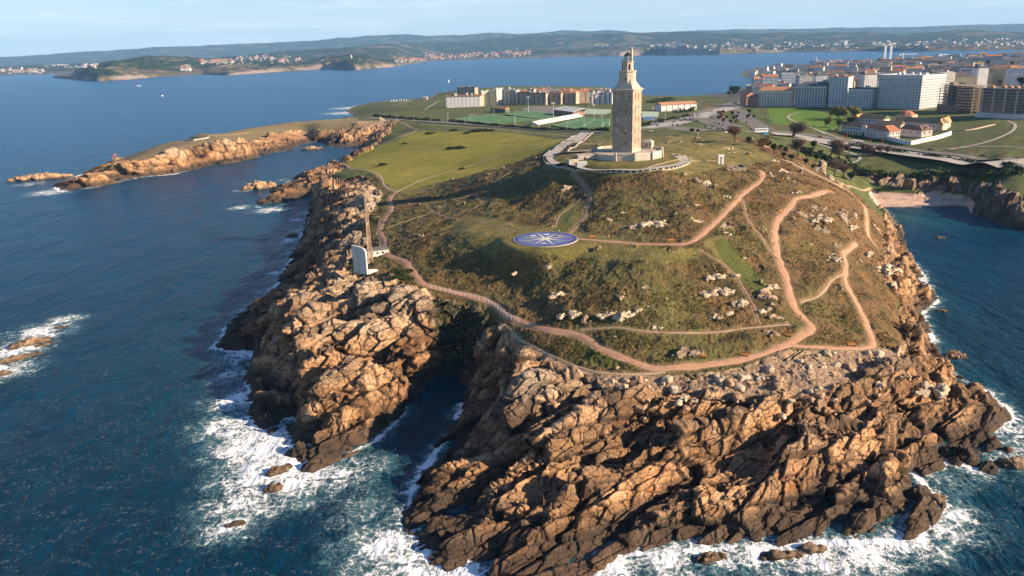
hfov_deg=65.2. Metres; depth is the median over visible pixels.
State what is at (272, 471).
sea rock
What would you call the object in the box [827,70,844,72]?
apartment building
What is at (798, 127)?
bare tree
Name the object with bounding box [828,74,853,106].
apartment building
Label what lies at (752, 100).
apartment building
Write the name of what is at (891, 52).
harbour pylon
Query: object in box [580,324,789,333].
path
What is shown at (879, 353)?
boulder
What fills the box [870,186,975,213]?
beach
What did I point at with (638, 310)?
rock outcrop
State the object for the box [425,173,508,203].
path
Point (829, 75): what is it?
apartment building
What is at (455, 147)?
gorse bush
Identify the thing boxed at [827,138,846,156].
bare tree
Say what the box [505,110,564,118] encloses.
sports pitch
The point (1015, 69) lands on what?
apartment building
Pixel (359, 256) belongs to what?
signal slab
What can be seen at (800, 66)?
apartment building
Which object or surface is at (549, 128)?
hedge
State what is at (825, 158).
leafy tree
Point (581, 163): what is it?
stone table
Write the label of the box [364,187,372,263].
lattice mast
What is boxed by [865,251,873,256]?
rock outcrop
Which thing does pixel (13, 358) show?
sea rock
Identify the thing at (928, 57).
apartment building
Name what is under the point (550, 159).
access road
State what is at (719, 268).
heath scrub
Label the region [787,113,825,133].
footpath
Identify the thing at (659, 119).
hedge
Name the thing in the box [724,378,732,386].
boulder
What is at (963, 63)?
apartment building
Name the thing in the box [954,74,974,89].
apartment building
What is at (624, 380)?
boulder
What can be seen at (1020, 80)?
leafy tree
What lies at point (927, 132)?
prison wing
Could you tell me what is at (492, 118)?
sports pitch
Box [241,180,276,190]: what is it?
sea rock
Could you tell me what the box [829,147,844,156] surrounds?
bare tree
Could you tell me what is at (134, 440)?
sea
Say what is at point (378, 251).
radio shed
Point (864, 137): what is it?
hedge
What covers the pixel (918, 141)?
compound wall
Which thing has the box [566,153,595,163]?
entrance block
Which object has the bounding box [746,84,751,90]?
apartment building
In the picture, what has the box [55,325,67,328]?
sea rock
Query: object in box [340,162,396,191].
path
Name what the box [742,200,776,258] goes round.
path
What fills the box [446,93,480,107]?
apartment building
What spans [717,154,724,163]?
stone gate
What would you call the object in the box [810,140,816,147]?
leafy tree
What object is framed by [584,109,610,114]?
running ground
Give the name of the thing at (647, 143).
stone hut
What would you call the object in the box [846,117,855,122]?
leafy tree
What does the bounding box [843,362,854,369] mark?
boulder
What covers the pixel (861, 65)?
apartment building
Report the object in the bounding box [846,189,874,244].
path
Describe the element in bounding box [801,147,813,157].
leafy tree
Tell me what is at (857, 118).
prison wing
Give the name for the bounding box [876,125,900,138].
prison wing
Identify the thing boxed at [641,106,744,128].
access road
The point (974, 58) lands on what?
apartment building
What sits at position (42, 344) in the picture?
sea rock
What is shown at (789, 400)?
boulder
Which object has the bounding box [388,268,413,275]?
gorse bush
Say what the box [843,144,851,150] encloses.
bare tree
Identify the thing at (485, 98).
apartment building
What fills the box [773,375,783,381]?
boulder
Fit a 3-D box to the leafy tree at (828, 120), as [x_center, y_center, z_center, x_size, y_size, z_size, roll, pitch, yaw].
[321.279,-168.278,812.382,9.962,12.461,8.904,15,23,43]
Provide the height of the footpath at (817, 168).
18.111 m
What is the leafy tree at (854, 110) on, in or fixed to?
on the headland terrain at (547, 466)
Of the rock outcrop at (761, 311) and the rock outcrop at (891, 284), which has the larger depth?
the rock outcrop at (891, 284)
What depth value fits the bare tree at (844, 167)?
583.09 m
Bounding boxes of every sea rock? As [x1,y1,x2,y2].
[0,354,28,364]
[0,369,11,376]
[6,172,73,181]
[8,336,51,349]
[25,351,41,355]
[34,341,54,346]
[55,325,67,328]
[224,520,245,527]
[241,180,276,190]
[262,482,282,492]
[264,463,292,476]
[286,232,298,236]
[300,146,322,149]
[693,550,726,564]
[759,549,803,561]
[795,541,826,554]
[929,493,946,504]
[936,309,947,311]
[943,350,967,359]
[994,455,1023,469]
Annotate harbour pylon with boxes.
[883,45,887,57]
[889,45,892,58]
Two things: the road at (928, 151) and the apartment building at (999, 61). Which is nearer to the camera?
the road at (928, 151)
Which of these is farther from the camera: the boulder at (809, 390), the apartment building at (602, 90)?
the apartment building at (602, 90)
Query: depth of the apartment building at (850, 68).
2249.07 m
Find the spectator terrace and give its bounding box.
[532,113,582,124]
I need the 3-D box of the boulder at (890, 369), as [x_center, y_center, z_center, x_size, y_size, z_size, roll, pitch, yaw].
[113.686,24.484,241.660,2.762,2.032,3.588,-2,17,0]
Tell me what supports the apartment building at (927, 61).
on the headland terrain at (547, 466)
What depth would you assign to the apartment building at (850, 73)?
1558.87 m
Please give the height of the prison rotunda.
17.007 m
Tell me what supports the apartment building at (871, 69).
on the headland terrain at (547, 466)
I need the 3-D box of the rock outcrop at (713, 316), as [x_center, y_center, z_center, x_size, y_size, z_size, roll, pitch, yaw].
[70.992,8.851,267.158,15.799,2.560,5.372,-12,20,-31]
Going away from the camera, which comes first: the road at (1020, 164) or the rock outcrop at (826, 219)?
the rock outcrop at (826, 219)
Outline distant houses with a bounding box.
[1,36,1023,73]
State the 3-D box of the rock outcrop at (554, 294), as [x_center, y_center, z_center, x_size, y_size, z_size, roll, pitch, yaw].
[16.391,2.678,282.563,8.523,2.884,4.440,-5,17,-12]
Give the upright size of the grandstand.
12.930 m
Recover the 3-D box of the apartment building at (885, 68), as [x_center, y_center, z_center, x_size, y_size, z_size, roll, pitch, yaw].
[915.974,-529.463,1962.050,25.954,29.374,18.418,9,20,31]
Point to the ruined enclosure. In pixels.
(740, 167)
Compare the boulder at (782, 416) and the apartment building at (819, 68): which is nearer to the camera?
the boulder at (782, 416)
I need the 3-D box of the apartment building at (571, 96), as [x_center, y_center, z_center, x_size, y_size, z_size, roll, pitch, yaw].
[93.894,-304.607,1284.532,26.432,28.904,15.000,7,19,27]
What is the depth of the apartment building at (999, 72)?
1334.71 m
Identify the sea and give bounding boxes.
[0,50,1023,575]
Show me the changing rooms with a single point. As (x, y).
(502, 109)
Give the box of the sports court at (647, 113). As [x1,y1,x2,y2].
[642,111,658,117]
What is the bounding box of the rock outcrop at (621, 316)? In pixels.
[595,310,634,321]
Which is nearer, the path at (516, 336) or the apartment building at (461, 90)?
the path at (516, 336)
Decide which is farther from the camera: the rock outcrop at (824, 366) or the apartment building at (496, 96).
the apartment building at (496, 96)
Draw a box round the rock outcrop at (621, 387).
[618,384,628,389]
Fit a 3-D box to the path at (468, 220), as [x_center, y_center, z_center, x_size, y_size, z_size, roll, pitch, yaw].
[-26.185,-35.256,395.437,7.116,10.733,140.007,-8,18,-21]
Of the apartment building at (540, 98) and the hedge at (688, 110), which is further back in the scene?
the apartment building at (540, 98)
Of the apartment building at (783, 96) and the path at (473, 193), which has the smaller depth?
the path at (473, 193)
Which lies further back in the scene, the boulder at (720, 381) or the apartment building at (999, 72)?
the apartment building at (999, 72)
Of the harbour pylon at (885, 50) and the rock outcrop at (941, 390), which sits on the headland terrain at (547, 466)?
the rock outcrop at (941, 390)
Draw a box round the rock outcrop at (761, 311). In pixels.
[756,307,772,313]
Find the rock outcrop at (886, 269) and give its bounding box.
[875,263,902,276]
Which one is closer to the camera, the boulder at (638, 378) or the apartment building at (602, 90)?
the boulder at (638, 378)
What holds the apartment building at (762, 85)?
on the headland terrain at (547, 466)
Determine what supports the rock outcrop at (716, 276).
on the headland terrain at (547, 466)
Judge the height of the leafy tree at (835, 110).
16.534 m
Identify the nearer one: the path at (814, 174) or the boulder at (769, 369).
the boulder at (769, 369)
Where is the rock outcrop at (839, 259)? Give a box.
[826,256,844,262]
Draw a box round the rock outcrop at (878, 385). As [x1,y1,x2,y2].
[874,380,886,390]
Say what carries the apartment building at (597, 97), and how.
on the headland terrain at (547, 466)
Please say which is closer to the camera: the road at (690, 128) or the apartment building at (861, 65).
the road at (690, 128)
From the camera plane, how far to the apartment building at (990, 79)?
1317.04 m
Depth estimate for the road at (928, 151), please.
673.56 m
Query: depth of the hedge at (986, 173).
586.83 m
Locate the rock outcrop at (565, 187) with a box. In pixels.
[560,185,575,190]
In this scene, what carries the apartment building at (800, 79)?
on the headland terrain at (547, 466)
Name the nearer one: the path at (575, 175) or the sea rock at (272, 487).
the sea rock at (272, 487)
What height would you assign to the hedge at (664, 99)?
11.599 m
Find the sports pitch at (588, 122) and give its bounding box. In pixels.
[551,118,610,127]
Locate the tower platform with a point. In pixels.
(605, 153)
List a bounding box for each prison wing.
[841,122,885,137]
[853,114,860,122]
[858,114,890,123]
[876,120,905,129]
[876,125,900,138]
[900,125,929,136]
[904,117,948,129]
[913,125,933,136]
[936,116,951,129]
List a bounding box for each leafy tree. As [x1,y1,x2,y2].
[729,86,740,95]
[771,144,776,151]
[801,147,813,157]
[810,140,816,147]
[821,155,830,161]
[824,116,833,127]
[830,106,845,119]
[836,119,842,125]
[839,109,848,119]
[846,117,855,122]
[847,106,861,116]
[847,172,855,178]
[1016,77,1023,86]
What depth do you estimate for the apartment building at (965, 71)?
1454.40 m
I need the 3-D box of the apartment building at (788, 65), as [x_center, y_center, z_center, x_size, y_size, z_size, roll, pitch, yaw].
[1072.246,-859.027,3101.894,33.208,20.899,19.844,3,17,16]
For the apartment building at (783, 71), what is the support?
on the headland terrain at (547, 466)
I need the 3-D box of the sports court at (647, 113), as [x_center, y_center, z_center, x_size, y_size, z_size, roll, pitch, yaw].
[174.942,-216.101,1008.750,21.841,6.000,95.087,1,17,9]
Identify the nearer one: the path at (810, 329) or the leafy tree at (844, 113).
the path at (810, 329)
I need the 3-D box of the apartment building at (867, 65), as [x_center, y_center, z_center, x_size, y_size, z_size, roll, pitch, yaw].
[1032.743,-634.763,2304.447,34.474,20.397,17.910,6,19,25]
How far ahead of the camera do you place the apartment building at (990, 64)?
1618.78 m
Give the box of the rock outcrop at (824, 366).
[818,362,840,368]
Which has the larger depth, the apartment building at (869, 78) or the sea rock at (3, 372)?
the apartment building at (869, 78)
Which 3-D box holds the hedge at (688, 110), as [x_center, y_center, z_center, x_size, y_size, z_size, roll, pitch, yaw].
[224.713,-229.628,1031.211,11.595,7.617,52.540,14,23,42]
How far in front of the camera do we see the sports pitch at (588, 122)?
901.70 m
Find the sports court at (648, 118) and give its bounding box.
[643,117,655,119]
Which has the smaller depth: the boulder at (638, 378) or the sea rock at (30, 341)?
the boulder at (638, 378)
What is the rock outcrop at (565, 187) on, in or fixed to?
on the headland terrain at (547, 466)
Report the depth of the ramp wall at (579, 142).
575.74 m
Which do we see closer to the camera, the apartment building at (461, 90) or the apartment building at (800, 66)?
the apartment building at (461, 90)
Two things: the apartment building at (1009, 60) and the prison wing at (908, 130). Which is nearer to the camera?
the prison wing at (908, 130)
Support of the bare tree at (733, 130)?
on the headland terrain at (547, 466)
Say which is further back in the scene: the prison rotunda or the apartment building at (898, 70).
the apartment building at (898, 70)
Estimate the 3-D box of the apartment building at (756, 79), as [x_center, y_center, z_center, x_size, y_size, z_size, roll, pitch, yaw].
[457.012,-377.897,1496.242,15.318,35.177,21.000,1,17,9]
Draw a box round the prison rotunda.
[895,110,917,120]
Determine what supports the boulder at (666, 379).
on the headland terrain at (547, 466)
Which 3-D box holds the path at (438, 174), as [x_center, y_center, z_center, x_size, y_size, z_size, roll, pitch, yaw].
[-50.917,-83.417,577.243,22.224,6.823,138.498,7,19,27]
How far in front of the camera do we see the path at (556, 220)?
366.82 m
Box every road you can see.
[367,102,746,131]
[543,132,592,155]
[546,156,688,170]
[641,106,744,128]
[650,118,743,126]
[657,127,1023,167]
[663,126,715,130]
[704,110,735,129]
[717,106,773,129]
[769,131,1023,167]
[771,130,1016,159]
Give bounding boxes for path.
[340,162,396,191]
[377,190,833,371]
[397,156,498,191]
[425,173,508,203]
[425,204,518,232]
[440,125,563,135]
[509,329,664,374]
[554,199,579,226]
[568,171,592,233]
[578,170,764,245]
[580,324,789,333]
[700,250,760,324]
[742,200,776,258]
[781,159,870,190]
[786,242,876,349]
[788,161,844,188]
[800,273,842,302]
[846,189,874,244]
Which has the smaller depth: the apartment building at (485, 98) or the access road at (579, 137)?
the access road at (579, 137)
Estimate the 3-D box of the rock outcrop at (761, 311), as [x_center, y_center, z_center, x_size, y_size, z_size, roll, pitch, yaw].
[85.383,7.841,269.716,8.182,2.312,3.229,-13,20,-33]
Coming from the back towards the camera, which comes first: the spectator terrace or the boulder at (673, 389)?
the spectator terrace
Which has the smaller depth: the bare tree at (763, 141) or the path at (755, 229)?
the path at (755, 229)
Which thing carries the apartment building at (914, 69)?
on the headland terrain at (547, 466)
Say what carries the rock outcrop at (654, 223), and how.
on the headland terrain at (547, 466)
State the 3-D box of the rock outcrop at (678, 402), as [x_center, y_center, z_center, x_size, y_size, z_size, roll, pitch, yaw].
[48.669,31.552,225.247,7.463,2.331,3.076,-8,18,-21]
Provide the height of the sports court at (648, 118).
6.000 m
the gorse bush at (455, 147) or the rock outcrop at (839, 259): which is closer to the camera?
the rock outcrop at (839, 259)
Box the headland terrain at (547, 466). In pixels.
[53,56,1023,575]
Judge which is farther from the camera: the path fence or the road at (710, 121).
the road at (710, 121)
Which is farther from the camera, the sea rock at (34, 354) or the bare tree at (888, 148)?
the bare tree at (888, 148)
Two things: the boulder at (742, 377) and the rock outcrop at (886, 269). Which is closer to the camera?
the boulder at (742, 377)
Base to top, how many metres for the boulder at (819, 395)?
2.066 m
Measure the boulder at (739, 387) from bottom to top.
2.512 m
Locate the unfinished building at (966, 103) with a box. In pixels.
[936,82,990,113]
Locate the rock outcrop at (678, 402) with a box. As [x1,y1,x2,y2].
[674,394,697,406]
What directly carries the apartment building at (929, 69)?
on the headland terrain at (547, 466)
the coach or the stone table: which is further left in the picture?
the stone table
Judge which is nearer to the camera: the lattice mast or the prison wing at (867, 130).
the lattice mast
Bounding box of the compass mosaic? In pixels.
[513,232,577,246]
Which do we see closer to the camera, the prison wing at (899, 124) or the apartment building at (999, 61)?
the prison wing at (899, 124)
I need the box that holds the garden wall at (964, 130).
[933,124,994,131]
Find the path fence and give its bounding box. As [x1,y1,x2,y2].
[430,284,518,322]
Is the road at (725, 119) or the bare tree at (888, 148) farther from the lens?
the road at (725, 119)
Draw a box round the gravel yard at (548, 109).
[520,106,560,112]
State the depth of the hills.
10337.34 m
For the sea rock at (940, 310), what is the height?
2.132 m
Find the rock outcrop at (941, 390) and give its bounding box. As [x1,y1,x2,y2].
[911,381,949,398]
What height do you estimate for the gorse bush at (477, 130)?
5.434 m
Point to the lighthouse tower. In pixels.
(626, 111)
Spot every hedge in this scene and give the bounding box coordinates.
[373,113,440,120]
[448,119,609,130]
[641,114,688,125]
[646,97,675,102]
[672,106,694,112]
[799,148,871,174]
[844,132,886,141]
[857,167,1023,181]
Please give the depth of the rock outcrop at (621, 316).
261.58 m
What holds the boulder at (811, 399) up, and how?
on the headland terrain at (547, 466)
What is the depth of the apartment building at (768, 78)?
1503.22 m
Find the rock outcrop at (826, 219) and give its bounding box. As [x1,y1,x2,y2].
[808,216,833,223]
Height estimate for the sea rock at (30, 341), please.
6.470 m
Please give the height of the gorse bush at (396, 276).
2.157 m
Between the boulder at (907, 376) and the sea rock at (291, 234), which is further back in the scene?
the sea rock at (291, 234)
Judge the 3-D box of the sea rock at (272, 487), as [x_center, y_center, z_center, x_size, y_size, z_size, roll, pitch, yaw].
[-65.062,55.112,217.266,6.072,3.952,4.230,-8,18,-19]
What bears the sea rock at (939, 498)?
in the sea
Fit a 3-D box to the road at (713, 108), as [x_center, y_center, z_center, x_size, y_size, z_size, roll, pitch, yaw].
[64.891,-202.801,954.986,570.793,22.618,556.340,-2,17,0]
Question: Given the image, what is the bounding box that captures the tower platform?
[591,145,663,160]
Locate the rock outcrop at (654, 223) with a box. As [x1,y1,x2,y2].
[627,219,666,228]
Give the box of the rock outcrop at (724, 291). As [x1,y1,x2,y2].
[697,287,734,297]
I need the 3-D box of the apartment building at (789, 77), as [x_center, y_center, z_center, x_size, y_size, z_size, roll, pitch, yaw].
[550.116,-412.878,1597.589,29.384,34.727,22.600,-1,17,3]
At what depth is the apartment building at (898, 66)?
2190.87 m
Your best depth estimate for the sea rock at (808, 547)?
183.94 m
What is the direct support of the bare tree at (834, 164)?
on the headland terrain at (547, 466)
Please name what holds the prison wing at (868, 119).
on the headland terrain at (547, 466)
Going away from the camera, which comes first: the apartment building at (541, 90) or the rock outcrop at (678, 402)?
the rock outcrop at (678, 402)
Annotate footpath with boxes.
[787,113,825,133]
[811,141,861,163]
[816,167,845,178]
[935,146,1023,149]
[950,121,1016,149]
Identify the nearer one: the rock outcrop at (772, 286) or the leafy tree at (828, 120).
the rock outcrop at (772, 286)
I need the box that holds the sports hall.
[655,101,696,110]
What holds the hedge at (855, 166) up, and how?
on the headland terrain at (547, 466)
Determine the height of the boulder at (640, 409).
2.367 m
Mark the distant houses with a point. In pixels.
(838, 43)
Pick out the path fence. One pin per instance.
(479, 299)
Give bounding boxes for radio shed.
[364,246,389,258]
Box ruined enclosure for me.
[727,164,745,170]
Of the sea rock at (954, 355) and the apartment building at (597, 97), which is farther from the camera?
the apartment building at (597, 97)
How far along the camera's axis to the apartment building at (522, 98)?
1292.09 m
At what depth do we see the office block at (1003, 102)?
816.93 m
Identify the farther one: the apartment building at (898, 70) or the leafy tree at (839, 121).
the apartment building at (898, 70)
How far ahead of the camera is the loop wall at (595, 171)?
408.79 m
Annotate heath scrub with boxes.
[348,140,903,406]
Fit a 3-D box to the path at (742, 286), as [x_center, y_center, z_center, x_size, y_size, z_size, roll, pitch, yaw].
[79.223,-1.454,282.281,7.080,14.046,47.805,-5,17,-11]
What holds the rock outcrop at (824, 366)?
on the headland terrain at (547, 466)
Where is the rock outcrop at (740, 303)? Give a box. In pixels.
[730,298,748,306]
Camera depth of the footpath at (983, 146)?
645.19 m
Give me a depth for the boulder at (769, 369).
238.23 m
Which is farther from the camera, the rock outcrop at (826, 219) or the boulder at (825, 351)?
the rock outcrop at (826, 219)
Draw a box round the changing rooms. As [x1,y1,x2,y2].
[491,106,509,112]
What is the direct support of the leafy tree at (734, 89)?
on the headland terrain at (547, 466)
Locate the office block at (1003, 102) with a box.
[975,85,1023,119]
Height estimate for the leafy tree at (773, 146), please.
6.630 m
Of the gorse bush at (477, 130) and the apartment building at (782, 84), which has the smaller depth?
the gorse bush at (477, 130)
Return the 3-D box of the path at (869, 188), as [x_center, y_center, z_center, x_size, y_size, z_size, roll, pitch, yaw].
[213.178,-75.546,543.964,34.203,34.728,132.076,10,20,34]
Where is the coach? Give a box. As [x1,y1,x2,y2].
[754,128,767,131]
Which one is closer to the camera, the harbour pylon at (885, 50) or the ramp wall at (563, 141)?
the ramp wall at (563, 141)
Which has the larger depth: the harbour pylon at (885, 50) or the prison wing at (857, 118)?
the harbour pylon at (885, 50)
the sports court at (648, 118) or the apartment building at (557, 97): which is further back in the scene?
the apartment building at (557, 97)
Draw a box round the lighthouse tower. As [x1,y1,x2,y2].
[611,46,643,152]
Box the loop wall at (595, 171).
[543,154,690,172]
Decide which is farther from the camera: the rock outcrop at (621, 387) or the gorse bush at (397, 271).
the gorse bush at (397, 271)
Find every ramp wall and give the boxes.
[545,132,581,152]
[567,132,593,151]
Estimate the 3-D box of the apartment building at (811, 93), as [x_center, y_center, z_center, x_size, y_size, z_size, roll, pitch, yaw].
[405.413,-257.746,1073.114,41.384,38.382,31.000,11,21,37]
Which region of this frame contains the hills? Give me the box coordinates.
[0,24,1023,80]
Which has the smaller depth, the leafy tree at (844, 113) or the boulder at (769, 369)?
the boulder at (769, 369)
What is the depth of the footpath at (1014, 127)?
679.15 m
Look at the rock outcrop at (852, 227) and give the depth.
374.28 m
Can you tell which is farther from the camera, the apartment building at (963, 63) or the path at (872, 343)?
the apartment building at (963, 63)
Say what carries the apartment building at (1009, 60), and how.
on the headland terrain at (547, 466)
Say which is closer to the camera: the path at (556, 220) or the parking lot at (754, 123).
the path at (556, 220)
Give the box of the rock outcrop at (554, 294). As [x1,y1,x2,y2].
[548,291,567,298]
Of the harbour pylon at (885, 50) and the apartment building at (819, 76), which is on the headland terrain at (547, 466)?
the apartment building at (819, 76)
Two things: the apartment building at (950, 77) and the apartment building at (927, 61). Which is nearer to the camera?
the apartment building at (950, 77)
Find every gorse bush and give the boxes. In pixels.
[385,274,399,279]
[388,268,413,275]
[398,274,414,280]
[447,145,463,149]
[469,129,482,131]
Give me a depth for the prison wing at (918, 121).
774.71 m
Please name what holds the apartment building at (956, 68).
on the headland terrain at (547, 466)
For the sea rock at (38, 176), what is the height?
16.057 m
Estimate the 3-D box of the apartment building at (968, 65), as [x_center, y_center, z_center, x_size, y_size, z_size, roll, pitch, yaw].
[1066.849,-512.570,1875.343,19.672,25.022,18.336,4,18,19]
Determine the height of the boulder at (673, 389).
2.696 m
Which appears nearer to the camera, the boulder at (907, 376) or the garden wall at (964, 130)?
the boulder at (907, 376)
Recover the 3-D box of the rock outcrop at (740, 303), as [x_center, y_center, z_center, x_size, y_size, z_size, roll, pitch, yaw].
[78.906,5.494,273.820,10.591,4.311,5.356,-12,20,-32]
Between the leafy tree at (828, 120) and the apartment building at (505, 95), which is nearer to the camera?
the leafy tree at (828, 120)
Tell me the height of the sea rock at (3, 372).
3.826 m
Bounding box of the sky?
[0,0,1023,56]
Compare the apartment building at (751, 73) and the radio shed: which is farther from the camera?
the apartment building at (751, 73)
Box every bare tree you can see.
[727,125,742,141]
[756,137,769,152]
[786,138,806,155]
[788,121,808,141]
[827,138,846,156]
[827,159,842,174]
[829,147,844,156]
[839,163,849,177]
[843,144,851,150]
[859,143,869,156]
[865,146,876,156]
[875,145,884,155]
[884,145,892,154]
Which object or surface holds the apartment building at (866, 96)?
on the headland terrain at (547, 466)
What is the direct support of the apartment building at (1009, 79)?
on the headland terrain at (547, 466)
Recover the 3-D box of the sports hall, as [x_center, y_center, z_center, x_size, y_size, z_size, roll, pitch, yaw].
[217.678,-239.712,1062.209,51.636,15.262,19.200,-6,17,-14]
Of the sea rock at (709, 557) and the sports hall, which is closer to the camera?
the sea rock at (709, 557)
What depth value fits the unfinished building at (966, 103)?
901.34 m
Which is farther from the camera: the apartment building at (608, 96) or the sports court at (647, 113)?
the apartment building at (608, 96)
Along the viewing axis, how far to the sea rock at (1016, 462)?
217.31 m
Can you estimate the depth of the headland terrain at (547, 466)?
277.55 m
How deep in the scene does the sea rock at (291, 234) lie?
517.39 m
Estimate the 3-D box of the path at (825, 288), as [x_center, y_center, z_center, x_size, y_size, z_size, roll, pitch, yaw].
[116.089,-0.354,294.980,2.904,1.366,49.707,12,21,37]
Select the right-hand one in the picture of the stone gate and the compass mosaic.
the stone gate
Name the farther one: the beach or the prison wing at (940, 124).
the prison wing at (940, 124)
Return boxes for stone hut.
[642,139,653,148]
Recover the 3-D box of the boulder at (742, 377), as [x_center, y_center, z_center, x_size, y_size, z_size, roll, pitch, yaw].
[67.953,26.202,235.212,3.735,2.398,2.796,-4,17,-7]
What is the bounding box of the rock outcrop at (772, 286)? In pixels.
[764,283,779,289]
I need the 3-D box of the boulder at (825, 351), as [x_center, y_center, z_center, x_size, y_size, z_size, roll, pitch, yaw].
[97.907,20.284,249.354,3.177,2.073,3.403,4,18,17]
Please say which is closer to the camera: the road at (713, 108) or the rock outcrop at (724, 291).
the rock outcrop at (724, 291)
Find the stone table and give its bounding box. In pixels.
[577,161,586,166]
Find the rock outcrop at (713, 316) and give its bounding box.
[706,310,734,319]
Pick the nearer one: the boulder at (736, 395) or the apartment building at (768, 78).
the boulder at (736, 395)
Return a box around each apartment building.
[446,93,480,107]
[457,86,477,94]
[480,90,489,105]
[490,88,501,104]
[500,87,510,103]
[509,89,519,104]
[516,91,532,104]
[532,92,548,104]
[537,88,546,91]
[548,90,563,104]
[563,89,579,103]
[576,88,588,102]
[591,91,602,103]
[595,88,606,92]
[603,89,612,103]
[740,92,752,105]
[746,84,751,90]
[747,72,755,75]
[747,94,758,106]
[751,76,760,91]
[752,85,778,93]
[754,83,774,86]
[758,86,794,106]
[760,73,778,85]
[777,82,788,86]
[778,70,790,74]
[779,72,796,86]
[784,64,792,67]
[794,81,828,106]
[795,74,812,91]
[796,65,805,68]
[812,72,827,81]
[814,66,824,70]
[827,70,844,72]
[828,74,849,78]
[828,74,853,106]
[835,64,847,68]
[844,67,857,70]
[844,71,860,75]
[847,85,878,107]
[857,71,877,86]
[859,63,870,67]
[864,64,875,68]
[864,67,876,72]
[874,64,885,67]
[877,72,946,108]
[879,66,891,72]
[891,65,905,67]
[891,69,905,72]
[904,66,922,72]
[910,58,923,61]
[921,56,933,58]
[923,59,938,63]
[925,66,943,72]
[931,64,951,66]
[937,71,955,92]
[946,64,964,72]
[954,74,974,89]
[957,62,974,66]
[960,70,971,74]
[964,64,972,67]
[971,57,983,61]
[971,64,989,87]
[984,54,1001,60]
[984,63,997,66]
[987,74,993,86]
[988,66,1006,84]
[991,60,1006,63]
[1003,57,1023,63]
[1003,74,1023,85]
[1006,65,1023,74]
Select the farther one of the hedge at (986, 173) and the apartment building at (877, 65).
the apartment building at (877, 65)
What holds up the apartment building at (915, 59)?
on the headland terrain at (547, 466)
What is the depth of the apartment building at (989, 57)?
2223.10 m
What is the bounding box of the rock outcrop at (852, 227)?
[849,225,858,230]
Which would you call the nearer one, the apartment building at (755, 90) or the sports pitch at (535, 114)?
the sports pitch at (535, 114)
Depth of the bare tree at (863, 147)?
660.06 m
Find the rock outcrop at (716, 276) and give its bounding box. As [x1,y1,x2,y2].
[704,272,740,280]
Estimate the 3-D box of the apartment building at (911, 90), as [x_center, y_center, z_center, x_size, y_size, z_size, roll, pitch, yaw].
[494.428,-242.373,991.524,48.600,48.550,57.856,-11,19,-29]
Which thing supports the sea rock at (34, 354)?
in the sea
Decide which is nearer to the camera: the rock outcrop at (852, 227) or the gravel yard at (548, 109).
the rock outcrop at (852, 227)
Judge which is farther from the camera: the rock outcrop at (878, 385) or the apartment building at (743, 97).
the apartment building at (743, 97)
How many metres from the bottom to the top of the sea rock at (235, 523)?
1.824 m
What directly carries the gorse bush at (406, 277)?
on the headland terrain at (547, 466)
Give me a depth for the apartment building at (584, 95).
1295.68 m
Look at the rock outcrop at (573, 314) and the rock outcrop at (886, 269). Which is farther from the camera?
the rock outcrop at (886, 269)
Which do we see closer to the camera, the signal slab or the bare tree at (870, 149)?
the signal slab
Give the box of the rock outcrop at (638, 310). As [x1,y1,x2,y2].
[633,306,648,312]
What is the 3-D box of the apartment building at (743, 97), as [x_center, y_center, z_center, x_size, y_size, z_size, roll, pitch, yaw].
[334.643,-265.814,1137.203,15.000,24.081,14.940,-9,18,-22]
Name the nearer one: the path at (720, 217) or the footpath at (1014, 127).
the path at (720, 217)
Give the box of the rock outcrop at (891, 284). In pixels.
[885,281,897,288]
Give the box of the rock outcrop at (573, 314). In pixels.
[556,309,581,319]
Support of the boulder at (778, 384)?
on the headland terrain at (547, 466)
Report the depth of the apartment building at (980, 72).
1274.89 m
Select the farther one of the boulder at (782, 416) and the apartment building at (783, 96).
the apartment building at (783, 96)
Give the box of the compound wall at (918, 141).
[886,131,951,144]
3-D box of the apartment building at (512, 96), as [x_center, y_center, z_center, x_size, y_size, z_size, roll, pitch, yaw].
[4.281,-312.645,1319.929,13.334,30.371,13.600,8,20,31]
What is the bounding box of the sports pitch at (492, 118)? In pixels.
[453,114,536,123]
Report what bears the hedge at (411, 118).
on the headland terrain at (547, 466)
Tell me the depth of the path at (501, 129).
881.73 m
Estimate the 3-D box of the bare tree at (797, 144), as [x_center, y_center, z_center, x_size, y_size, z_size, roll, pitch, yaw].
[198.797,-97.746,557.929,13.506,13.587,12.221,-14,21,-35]
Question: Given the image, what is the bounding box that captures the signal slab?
[351,245,377,274]
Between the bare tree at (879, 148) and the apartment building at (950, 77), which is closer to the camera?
the bare tree at (879, 148)
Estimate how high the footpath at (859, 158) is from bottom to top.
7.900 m
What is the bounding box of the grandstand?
[552,106,584,115]
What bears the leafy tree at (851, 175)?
on the headland terrain at (547, 466)
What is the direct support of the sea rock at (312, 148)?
in the sea
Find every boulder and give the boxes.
[622,377,629,382]
[633,375,643,382]
[634,404,646,413]
[661,375,672,383]
[669,385,677,394]
[715,376,725,385]
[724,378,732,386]
[731,391,741,400]
[733,383,745,392]
[736,372,749,380]
[764,365,774,373]
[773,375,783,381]
[773,380,782,389]
[778,412,786,419]
[786,398,795,402]
[806,388,812,393]
[806,396,814,402]
[814,391,824,400]
[822,348,831,356]
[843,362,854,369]
[873,350,884,356]
[885,365,893,373]
[901,373,911,380]
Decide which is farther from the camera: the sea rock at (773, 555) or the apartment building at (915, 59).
the apartment building at (915, 59)
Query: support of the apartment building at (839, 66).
on the headland terrain at (547, 466)
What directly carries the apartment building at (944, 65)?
on the headland terrain at (547, 466)
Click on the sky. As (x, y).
(27, 27)

